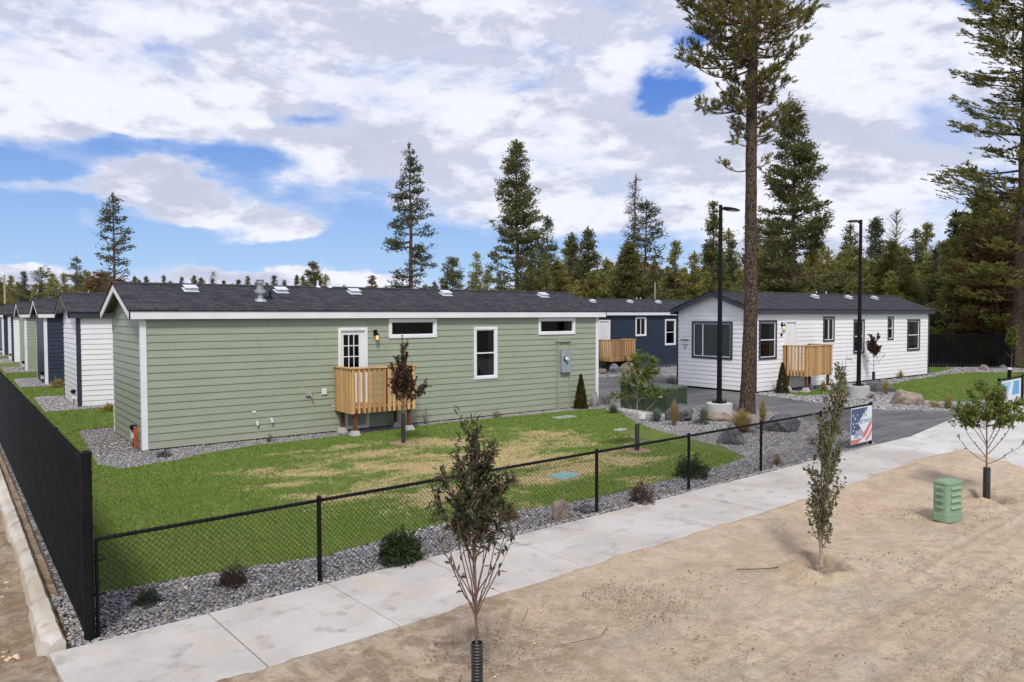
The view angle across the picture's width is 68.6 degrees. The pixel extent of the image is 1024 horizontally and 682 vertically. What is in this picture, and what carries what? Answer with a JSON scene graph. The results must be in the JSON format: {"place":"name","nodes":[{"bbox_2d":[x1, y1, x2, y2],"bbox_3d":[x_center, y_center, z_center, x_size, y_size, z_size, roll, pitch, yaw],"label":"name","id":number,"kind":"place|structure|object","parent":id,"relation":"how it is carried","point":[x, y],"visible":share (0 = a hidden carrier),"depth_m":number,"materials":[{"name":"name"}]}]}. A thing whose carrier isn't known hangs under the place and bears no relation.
{"place":"outdoors","nodes":[
{"label":"outdoors","id":0,"kind":"place"},
{"bbox_2d":[0,454,77,664],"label":"dirt bank","id":1,"kind":"structure","parent":0,"point":[16,630],"depth_m":9.17,"materials":[{"name":"soil"}]},
{"bbox_2d":[0,354,113,411],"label":"gravel","id":2,"kind":"structure","parent":0,"point":[53,403],"depth_m":29.50,"materials":[{"name":"gravel"}]},
{"bbox_2d":[0,356,743,592],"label":"lawn","id":3,"kind":"structure","parent":0,"point":[649,433],"depth_m":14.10,"materials":[{"name":"plant"}]},
{"bbox_2d":[389,440,416,445],"bbox_3d":[-2.793,2.625,19.233,0.698,0.034,0.726,-2,2,-37],"label":"mulch ring","id":4,"kind":"object","parent":3,"relation":"on","point":[406,443],"visible":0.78,"depth_m":19.14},
{"bbox_2d":[387,335,431,442],"bbox_3d":[-2.671,1.266,19.188,1.026,2.852,0.826,-2,2,-37],"label":"sapling","id":5,"kind":"object","parent":4,"relation":"on","point":[401,382],"visible":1,"depth_m":19.18,"materials":[{"name":"brown plant"}]},
{"bbox_2d":[623,448,651,452],"bbox_3d":[3.011,2.652,18.101,0.698,0.034,0.726,-2,2,-37],"label":"mulch ring","id":6,"kind":"object","parent":3,"relation":"on","point":[629,449],"visible":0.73,"depth_m":18.08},
{"bbox_2d":[604,349,677,450],"bbox_3d":[3.107,1.443,18.118,1.699,2.548,0.856,-1,2,-21],"label":"sapling","id":7,"kind":"object","parent":6,"relation":"on","point":[645,375],"visible":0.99,"depth_m":18.05,"materials":[{"name":"green plant"}]},
{"bbox_2d":[49,445,938,681],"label":"sidewalk","id":8,"kind":"structure","parent":0,"point":[251,637],"depth_m":8.89,"materials":[{"name":"concrete"}]},
{"bbox_2d":[0,0,1022,296],"label":"sky","id":9,"kind":"structure","parent":0,"point":[262,139],"materials":[{"name":"white"}]},
{"bbox_2d":[0,449,1023,681],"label":"dirt road","id":10,"kind":"structure","parent":0,"point":[787,604],"depth_m":8.48,"materials":[{"name":"soil"}]},
{"bbox_2d":[425,405,522,681],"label":"sapling","id":11,"kind":"object","parent":10,"relation":"on","point":[482,516],"visible":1,"depth_m":6.13,"materials":[{"name":"green plant"}]},
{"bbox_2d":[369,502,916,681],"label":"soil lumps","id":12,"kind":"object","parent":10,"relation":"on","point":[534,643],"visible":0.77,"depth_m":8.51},
{"bbox_2d":[391,498,1023,681],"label":"dirt clods","id":13,"kind":"object","parent":10,"relation":"on","point":[469,662],"visible":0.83,"depth_m":8.25,"materials":[{"name":"soil"}]},
{"bbox_2d":[802,354,851,569],"bbox_3d":[4.083,1.588,9.806,0.595,2.831,0.597,1,2,32],"label":"sapling","id":14,"kind":"object","parent":10,"relation":"on","point":[822,515],"visible":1,"depth_m":9.75,"materials":[{"name":"green plant"}]},
{"bbox_2d":[932,478,962,522],"bbox_3d":[7.099,2.588,12.231,0.470,0.650,0.327,-1,2,-28],"label":"utility pedestal","id":15,"kind":"object","parent":10,"relation":"on","point":[947,500],"visible":1,"depth_m":12.11,"materials":[{"name":"plastic"}]},
{"bbox_2d":[946,378,1023,498],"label":"sapling","id":16,"kind":"object","parent":10,"relation":"on","point":[1003,415],"visible":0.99,"depth_m":13.32,"materials":[{"name":"green plant"}]},
{"bbox_2d":[0,361,1023,646],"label":"gravel bed","id":17,"kind":"object","parent":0,"point":[56,579],"visible":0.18,"depth_m":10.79,"materials":[{"name":"gravel"}]},
{"bbox_2d":[0,306,7,354],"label":"navy house","id":18,"kind":"structure","parent":17,"relation":"on","point":[3,337],"depth_m":62.20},
{"bbox_2d":[3,304,19,361],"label":"white house","id":19,"kind":"structure","parent":17,"relation":"on","point":[13,338],"depth_m":53.48,"materials":[{"name":"wood"}]},
{"bbox_2d":[13,301,36,370],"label":"green house","id":20,"kind":"structure","parent":17,"relation":"on","point":[27,339],"depth_m":44.74,"materials":[{"name":"wood"}]},
{"bbox_2d":[29,298,63,383],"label":"navy house","id":21,"kind":"structure","parent":17,"relation":"on","point":[49,344],"depth_m":36.03,"materials":[{"name":"wood"}]},
{"bbox_2d":[0,372,95,640],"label":"privacy fence","id":22,"kind":"object","parent":17,"relation":"on","point":[50,464],"visible":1,"depth_m":9.44,"materials":[{"name":"black metal"}]},
{"bbox_2d":[54,292,113,406],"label":"white house","id":23,"kind":"structure","parent":17,"relation":"on","point":[87,356],"depth_m":27.37,"materials":[{"name":"wood"}]},
{"bbox_2d":[82,270,117,292],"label":"rusty pine","id":24,"kind":"object","parent":17,"relation":"on","point":[97,280],"visible":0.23,"depth_m":71.37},
{"bbox_2d":[129,585,167,608],"bbox_3d":[-4.154,2.917,8.575,0.340,0.230,0.366,0,2,13],"label":"shrub","id":25,"kind":"object","parent":17,"relation":"on","point":[147,595],"visible":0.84,"depth_m":8.54,"materials":[{"name":"green plant"}]},
{"bbox_2d":[210,555,252,592],"bbox_3d":[-3.416,2.821,9.137,0.447,0.400,0.488,1,2,27],"label":"shrub","id":26,"kind":"object","parent":17,"relation":"on","point":[231,579],"visible":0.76,"depth_m":9.12,"materials":[{"name":"brown plant"}]},
{"bbox_2d":[99,278,606,450],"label":"green house","id":27,"kind":"structure","parent":17,"relation":"on","point":[196,364],"depth_m":20.93,"materials":[{"name":"wood"}]},
{"bbox_2d":[341,330,363,399],"bbox_3d":[-4.677,0.729,21.629,0.730,2.065,0.575,-2,2,-37],"label":"door","id":28,"kind":"structure","parent":27,"relation":"in","point":[347,337],"depth_m":21.60,"materials":[{"name":"white glass"}]},
{"bbox_2d":[333,363,416,436],"bbox_3d":[-3.858,1.651,21.292,2.060,1.942,1.123,-2,2,-37],"label":"porch","id":29,"kind":"object","parent":27,"relation":"attached to","point":[345,390],"visible":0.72,"depth_m":20.74,"materials":[{"name":"wood"}]},
{"bbox_2d":[388,318,436,337],"bbox_3d":[-3.244,-0.398,22.943,1.640,0.580,0.945,-2,2,-37],"label":"window","id":30,"kind":"structure","parent":27,"relation":"in","point":[419,327],"depth_m":23.16,"materials":[{"name":"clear glass"}]},
{"bbox_2d":[473,327,497,379],"bbox_3d":[-1.120,0.372,24.573,0.920,1.680,0.945,-2,2,-37],"label":"window","id":31,"kind":"structure","parent":27,"relation":"in","point":[485,341],"depth_m":24.47,"materials":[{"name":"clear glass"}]},
{"bbox_2d":[538,318,574,334],"bbox_3d":[1.289,-0.526,26.363,1.660,0.580,0.945,-2,2,-37],"label":"window","id":32,"kind":"structure","parent":27,"relation":"in","point":[546,326],"depth_m":26.44,"materials":[{"name":"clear glass"}]},
{"bbox_2d":[373,523,428,568],"bbox_3d":[-1.479,2.720,10.101,0.778,0.545,0.802,-2,2,-37],"label":"shrub","id":33,"kind":"object","parent":17,"relation":"on","point":[410,546],"visible":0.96,"depth_m":9.98,"materials":[{"name":"green plant"}]},
{"bbox_2d":[381,142,441,288],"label":"conifer tree","id":34,"kind":"object","parent":17,"relation":"on","point":[395,243],"visible":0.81,"depth_m":55.40,"materials":[{"name":"plant"}]},
{"bbox_2d":[438,256,470,289],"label":"conifer tree","id":35,"kind":"object","parent":17,"relation":"on","point":[451,275],"visible":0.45,"depth_m":83.31,"materials":[{"name":"plant"}]},
{"bbox_2d":[0,261,921,303],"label":"woodland","id":36,"kind":"object","parent":17,"relation":"on","point":[648,268],"depth_m":107.34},
{"bbox_2d":[465,251,486,289],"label":"conifer tree","id":37,"kind":"object","parent":17,"relation":"on","point":[476,273],"visible":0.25,"depth_m":79.54,"materials":[{"name":"plant"}]},
{"bbox_2d":[94,402,872,637],"bbox_3d":[2.404,2.342,13.336,17.575,1.185,0.090,-2,3,-40],"label":"chain link fence","id":38,"kind":"object","parent":17,"relation":"on","point":[318,500],"visible":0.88,"depth_m":9.82,"materials":[{"name":"black metal"}]},
{"bbox_2d":[851,405,871,444],"bbox_3d":[8.643,2.071,18.563,1.120,0.880,0.016,-2,3,-40],"label":"banner","id":39,"kind":"object","parent":38,"relation":"attached to","point":[861,424],"visible":1,"depth_m":18.54,"materials":[{"name":"multicoloured"}]},
{"bbox_2d":[474,138,557,290],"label":"conifer tree","id":40,"kind":"object","parent":17,"relation":"on","point":[519,198],"visible":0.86,"depth_m":59.19,"materials":[{"name":"plant"}]},
{"bbox_2d":[534,215,560,290],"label":"conifer tree","id":41,"kind":"object","parent":17,"relation":"on","point":[548,223],"visible":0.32,"depth_m":63.54,"materials":[{"name":"plant"}]},
{"bbox_2d":[551,499,571,520],"bbox_3d":[0.801,2.749,12.114,0.337,0.417,0.300,0,2,0],"label":"boulder","id":42,"kind":"object","parent":17,"relation":"on","point":[558,510],"visible":0.6,"depth_m":12.01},
{"bbox_2d":[559,231,582,291],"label":"conifer tree","id":43,"kind":"object","parent":17,"relation":"on","point":[571,250],"visible":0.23,"depth_m":67.57,"materials":[{"name":"plant"}]},
{"bbox_2d":[573,374,588,408],"bbox_3d":[2.404,1.752,26.279,0.573,1.269,0.601,1,2,21],"label":"arborvitae","id":44,"kind":"object","parent":17,"relation":"on","point":[581,396],"visible":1,"depth_m":26.18,"materials":[{"name":"green plant"}]},
{"bbox_2d":[572,224,603,297],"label":"conifer tree","id":45,"kind":"object","parent":17,"relation":"on","point":[585,266],"visible":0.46,"depth_m":65.49,"materials":[{"name":"plant"}]},
{"bbox_2d":[581,269,607,297],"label":"pine tree","id":46,"kind":"object","parent":17,"relation":"on","point":[595,284],"visible":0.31,"depth_m":58.65,"materials":[{"name":"plant"}]},
{"bbox_2d":[599,338,635,367],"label":"porch","id":47,"kind":"object","parent":17,"relation":"on","point":[627,347],"visible":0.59,"depth_m":43.20,"materials":[{"name":"wood"}]},
{"bbox_2d":[607,240,647,298],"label":"conifer tree","id":48,"kind":"object","parent":17,"relation":"on","point":[619,281],"visible":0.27,"depth_m":59.33,"materials":[{"name":"plant"}]},
{"bbox_2d":[613,241,646,298],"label":"pine tree","id":49,"kind":"object","parent":17,"relation":"on","point":[629,247],"visible":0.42,"depth_m":58.69,"materials":[{"name":"plant"}]},
{"bbox_2d":[617,175,651,279],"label":"dead conifer","id":50,"kind":"object","parent":17,"relation":"on","point":[634,209],"visible":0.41,"depth_m":62.83,"materials":[{"name":"plant"}]},
{"bbox_2d":[624,253,656,298],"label":"pine tree","id":51,"kind":"object","parent":17,"relation":"on","point":[643,280],"visible":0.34,"depth_m":58.83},
{"bbox_2d":[626,476,656,505],"bbox_3d":[2.321,2.620,13.210,0.574,0.497,0.618,-2,2,-37],"label":"shrub","id":52,"kind":"object","parent":17,"relation":"on","point":[643,494],"visible":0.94,"depth_m":13.15,"materials":[{"name":"brown plant"}]},
{"bbox_2d":[606,383,687,417],"bbox_3d":[4.597,1.993,25.244,1.600,1.050,2.450,-2,2,-37],"label":"transformer cabinet","id":53,"kind":"object","parent":17,"relation":"on","point":[665,402],"visible":0.48,"depth_m":24.83,"materials":[{"name":"metal"}]},
{"bbox_2d":[624,199,672,296],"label":"conifer tree","id":54,"kind":"object","parent":17,"relation":"on","point":[648,244],"visible":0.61,"depth_m":60.47,"materials":[{"name":"plant"}]},
{"bbox_2d":[643,261,665,298],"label":"pine tree","id":55,"kind":"object","parent":17,"relation":"on","point":[653,275],"visible":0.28,"depth_m":58.09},
{"bbox_2d":[658,239,690,299],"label":"pine tree","id":56,"kind":"object","parent":17,"relation":"on","point":[673,257],"visible":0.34,"depth_m":60.56,"materials":[{"name":"plant"}]},
{"bbox_2d":[665,403,692,421],"bbox_3d":[5.209,2.269,23.369,0.900,0.636,0.734,0,2,0],"label":"boulder","id":57,"kind":"object","parent":17,"relation":"on","point":[686,413],"visible":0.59,"depth_m":23.14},
{"bbox_2d":[677,250,702,299],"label":"pine tree","id":58,"kind":"object","parent":17,"relation":"on","point":[692,289],"visible":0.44,"depth_m":58.37,"materials":[{"name":"plant"}]},
{"bbox_2d":[671,448,712,479],"bbox_3d":[3.655,2.496,15.213,0.820,0.627,0.762,1,2,32],"label":"shrub","id":59,"kind":"object","parent":17,"relation":"on","point":[691,470],"visible":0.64,"depth_m":15.15,"materials":[{"name":"green plant"}]},
{"bbox_2d":[692,200,731,290],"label":"conifer tree","id":60,"kind":"object","parent":17,"relation":"on","point":[709,253],"visible":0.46,"depth_m":61.68,"materials":[{"name":"plant"}]},
{"bbox_2d":[706,205,739,416],"bbox_3d":[6.776,-0.824,23.969,1.270,6.960,0.820,-2,2,-37],"label":"street lamp","id":61,"kind":"object","parent":17,"relation":"on","point":[719,404],"visible":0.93,"depth_m":23.77,"materials":[{"name":"metal"}]},
{"bbox_2d":[716,423,744,445],"bbox_3d":[5.539,2.419,19.131,0.714,0.664,0.547,0,2,0],"label":"boulder","id":62,"kind":"object","parent":17,"relation":"on","point":[732,434],"visible":0.53,"depth_m":18.98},
{"bbox_2d":[723,239,742,289],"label":"conifer tree","id":63,"kind":"object","parent":17,"relation":"on","point":[729,256],"visible":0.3,"depth_m":65.61,"materials":[{"name":"plant"}]},
{"bbox_2d":[719,408,766,432],"bbox_3d":[6.333,2.197,20.983,1.824,0.729,1.754,-2,2,-37],"label":"grass tuft","id":64,"kind":"object","parent":17,"relation":"on","point":[741,418],"visible":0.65,"depth_m":20.86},
{"bbox_2d":[673,0,828,413],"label":"pine tree","id":65,"kind":"object","parent":17,"relation":"on","point":[743,50],"visible":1,"depth_m":24.59,"materials":[{"name":"green plant"}]},
{"bbox_2d":[763,413,800,431],"bbox_3d":[7.615,2.349,21.168,1.097,0.634,0.651,-1,2,-11],"label":"boulder","id":66,"kind":"object","parent":17,"relation":"on","point":[780,416],"visible":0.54,"depth_m":21.03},
{"bbox_2d":[775,362,789,393],"bbox_3d":[11.227,1.530,31.197,0.666,1.341,0.650,-2,2,-37],"label":"arborvitae","id":67,"kind":"object","parent":17,"relation":"on","point":[781,386],"visible":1,"depth_m":31.12,"materials":[{"name":"green plant"}]},
{"bbox_2d":[729,100,857,293],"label":"conifer tree","id":68,"kind":"object","parent":17,"relation":"on","point":[816,226],"visible":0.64,"depth_m":51.04,"materials":[{"name":"plant"}]},
{"bbox_2d":[670,290,934,392],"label":"white house","id":69,"kind":"structure","parent":17,"relation":"on","point":[900,326],"depth_m":33.99,"materials":[{"name":"wood"}]},
{"bbox_2d":[692,321,732,359],"bbox_3d":[9.102,-0.052,33.160,0.945,1.650,2.180,-2,2,-37],"label":"window","id":70,"kind":"structure","parent":69,"relation":"in","point":[704,333],"depth_m":33.05,"materials":[{"name":"clear glass"}]},
{"bbox_2d":[758,320,776,359],"bbox_3d":[10.513,-0.060,32.016,1.270,1.660,0.945,-2,2,-37],"label":"window","id":71,"kind":"structure","parent":69,"relation":"in","point":[767,338],"depth_m":31.99,"materials":[{"name":"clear glass"}]},
{"bbox_2d":[823,316,834,341],"bbox_3d":[14.275,-0.556,34.841,0.940,1.160,0.945,-2,2,-37],"label":"window","id":72,"kind":"structure","parent":69,"relation":"in","point":[828,322],"depth_m":34.70,"materials":[{"name":"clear glass"}]},
{"bbox_2d":[853,319,864,353],"bbox_3d":[16.407,-0.237,36.462,1.000,1.640,0.945,-2,2,-37],"label":"window","id":73,"kind":"structure","parent":69,"relation":"in","point":[855,320],"depth_m":36.35,"materials":[{"name":"clear glass"}]},
{"bbox_2d":[907,319,919,350],"bbox_3d":[20.804,-0.331,39.781,1.380,1.660,0.945,-2,2,-37],"label":"window","id":74,"kind":"structure","parent":69,"relation":"in","point":[913,325],"depth_m":39.78,"materials":[{"name":"clear glass"}]},
{"bbox_2d":[599,364,1023,410],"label":"gravel","id":75,"kind":"structure","parent":17,"relation":"on","point":[878,399],"depth_m":30.20,"materials":[{"name":"gravel"}]},
{"bbox_2d":[783,343,833,392],"bbox_3d":[12.810,1.143,32.511,2.060,1.992,1.163,-2,2,-37],"label":"porch","id":76,"kind":"object","parent":75,"relation":"on","point":[817,358],"visible":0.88,"depth_m":32.00,"materials":[{"name":"wood"}]},
{"bbox_2d":[798,248,825,292],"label":"pine tree","id":77,"kind":"object","parent":17,"relation":"on","point":[812,262],"visible":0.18,"depth_m":57.20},
{"bbox_2d":[821,260,857,293],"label":"pine tree","id":78,"kind":"object","parent":17,"relation":"on","point":[833,267],"visible":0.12,"depth_m":55.85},
{"bbox_2d":[837,223,865,269],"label":"conifer tree","id":79,"kind":"object","parent":17,"relation":"on","point":[850,238],"visible":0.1,"depth_m":65.75,"materials":[{"name":"plant"}]},
{"bbox_2d":[847,220,869,398],"bbox_3d":[13.491,-1.147,29.406,1.270,7.200,0.820,-2,2,-37],"label":"street lamp","id":80,"kind":"object","parent":17,"relation":"on","point":[858,389],"visible":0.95,"depth_m":29.46,"materials":[{"name":"metal"}]},
{"bbox_2d":[841,244,878,294],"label":"pine tree","id":81,"kind":"object","parent":17,"relation":"on","point":[855,249],"visible":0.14,"depth_m":59.16,"materials":[{"name":"plant"}]},
{"bbox_2d":[849,254,874,294],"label":"pine tree","id":82,"kind":"object","parent":17,"relation":"on","point":[855,263],"visible":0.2,"depth_m":57.67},
{"bbox_2d":[861,332,883,380],"bbox_3d":[17.227,0.831,35.850,0.850,2.485,0.808,2,3,44],"label":"sapling","id":83,"kind":"object","parent":17,"relation":"on","point":[872,346],"visible":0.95,"depth_m":35.73,"materials":[{"name":"brown plant"}]},
{"bbox_2d":[866,237,912,298],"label":"pine tree","id":84,"kind":"object","parent":17,"relation":"on","point":[889,260],"visible":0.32,"depth_m":58.19,"materials":[{"name":"plant"}]},
{"bbox_2d":[881,270,905,299],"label":"pine tree","id":85,"kind":"object","parent":17,"relation":"on","point":[890,285],"visible":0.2,"depth_m":52.06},
{"bbox_2d":[893,263,919,303],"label":"pine tree","id":86,"kind":"object","parent":17,"relation":"on","point":[903,275],"visible":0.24,"depth_m":56.42,"materials":[{"name":"plant"}]},
{"bbox_2d":[889,389,924,404],"bbox_3d":[14.452,2.099,27.463,1.368,0.658,0.780,0,2,0],"label":"boulder","id":87,"kind":"object","parent":17,"relation":"on","point":[901,397],"visible":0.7,"depth_m":27.20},
{"bbox_2d":[926,208,965,350],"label":"pine tree","id":88,"kind":"object","parent":17,"relation":"on","point":[953,226],"visible":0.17,"depth_m":54.47,"materials":[{"name":"plant"}]},
{"bbox_2d":[924,234,984,361],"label":"pine tree","id":89,"kind":"object","parent":17,"relation":"on","point":[947,292],"visible":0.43,"depth_m":51.50,"materials":[{"name":"plant"}]},
{"bbox_2d":[929,196,1011,358],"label":"pine tree","id":90,"kind":"object","parent":17,"relation":"on","point":[972,204],"visible":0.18,"depth_m":53.09,"materials":[{"name":"plant"}]},
{"bbox_2d":[921,0,1023,367],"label":"pine tree","id":91,"kind":"object","parent":17,"relation":"on","point":[1003,22],"visible":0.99,"depth_m":46.11,"materials":[{"name":"green plant"}]},
{"bbox_2d":[929,333,1015,367],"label":"privacy fence","id":92,"kind":"object","parent":17,"relation":"on","point":[975,346],"visible":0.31,"depth_m":46.30,"materials":[{"name":"black metal"}]},
{"bbox_2d":[939,227,1014,363],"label":"rusty pine","id":93,"kind":"object","parent":17,"relation":"on","point":[967,318],"visible":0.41,"depth_m":49.96,"materials":[{"name":"plant"}]},
{"bbox_2d":[939,202,1014,364],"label":"pine tree","id":94,"kind":"object","parent":17,"relation":"on","point":[973,312],"visible":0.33,"depth_m":50.36,"materials":[{"name":"plant"}]},
{"bbox_2d":[1004,324,1019,367],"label":"sapling","id":95,"kind":"object","parent":17,"relation":"on","point":[1012,340],"visible":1,"depth_m":44.35,"materials":[{"name":"green plant"}]},
{"bbox_2d":[582,297,688,370],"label":"navy house","id":96,"kind":"structure","parent":0,"point":[649,326],"depth_m":46.12,"materials":[{"name":"wood"}]},
{"bbox_2d":[665,319,675,344],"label":"window","id":97,"kind":"structure","parent":96,"relation":"in","point":[670,324],"depth_m":47.55,"materials":[{"name":"clear glass"}]},
{"bbox_2d":[599,376,957,443],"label":"asphalt driveway","id":98,"kind":"structure","parent":0,"point":[889,425],"depth_m":25.44,"materials":[{"name":"asphalt"}]},
{"bbox_2d":[786,366,1023,401],"bbox_3d":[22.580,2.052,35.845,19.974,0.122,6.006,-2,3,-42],"label":"corner lawn","id":99,"kind":"structure","parent":0,"point":[954,383],"depth_m":35.03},
{"bbox_2d":[873,405,1023,467],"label":"driveway apron","id":100,"kind":"object","parent":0,"point":[941,438],"visible":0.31,"depth_m":19.37,"materials":[{"name":"concrete"}]},
{"bbox_2d":[1002,378,1020,404],"bbox_3d":[17.555,1.780,26.407,2.100,0.840,0.011,-2,3,-41],"label":"banner","id":101,"kind":"object","parent":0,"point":[1013,391],"visible":0.69,"depth_m":26.53,"materials":[{"name":"multicoloured"}]},
{"label":"ground","id":102,"kind":"structure","parent":0,"visible":0},
{"bbox_2d":[0,467,65,658],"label":"concrete curb","id":103,"kind":"structure","parent":102,"relation":"on","point":[48,636],"depth_m":9.03,"materials":[{"name":"concrete"}]},
{"bbox_2d":[25,265,54,299],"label":"conifer tree","id":104,"kind":"object","parent":102,"relation":"on","point":[41,274],"visible":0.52,"depth_m":119.35,"materials":[{"name":"plant"}]},
{"bbox_2d":[63,255,91,292],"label":"conifer tree","id":105,"kind":"object","parent":102,"relation":"on","point":[76,282],"visible":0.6,"depth_m":109.71,"materials":[{"name":"plant"}]},
{"bbox_2d":[93,193,135,292],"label":"conifer tree","id":106,"kind":"object","parent":102,"relation":"on","point":[108,258],"visible":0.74,"depth_m":61.70,"materials":[{"name":"plant"}]},
{"bbox_2d":[302,261,327,285],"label":"conifer tree","id":107,"kind":"object","parent":102,"relation":"on","point":[313,278],"visible":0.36,"depth_m":94.43,"materials":[{"name":"plant"}]},
{"bbox_2d":[862,216,886,277],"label":"conifer tree","id":108,"kind":"object","parent":102,"relation":"on","point":[877,233],"visible":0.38,"depth_m":69.50,"materials":[{"name":"plant"}]},
{"bbox_2d":[904,227,928,288],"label":"conifer tree","id":109,"kind":"object","parent":102,"relation":"on","point":[917,248],"visible":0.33,"depth_m":67.61,"materials":[{"name":"plant"}]},
{"bbox_2d":[913,221,935,288],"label":"pine tree","id":110,"kind":"object","parent":102,"relation":"on","point":[926,227],"visible":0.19,"depth_m":70.66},
{"bbox_2d":[924,247,942,302],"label":"pine tree","id":111,"kind":"object","parent":102,"relation":"on","point":[935,257],"visible":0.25,"depth_m":62.13,"materials":[{"name":"plant"}]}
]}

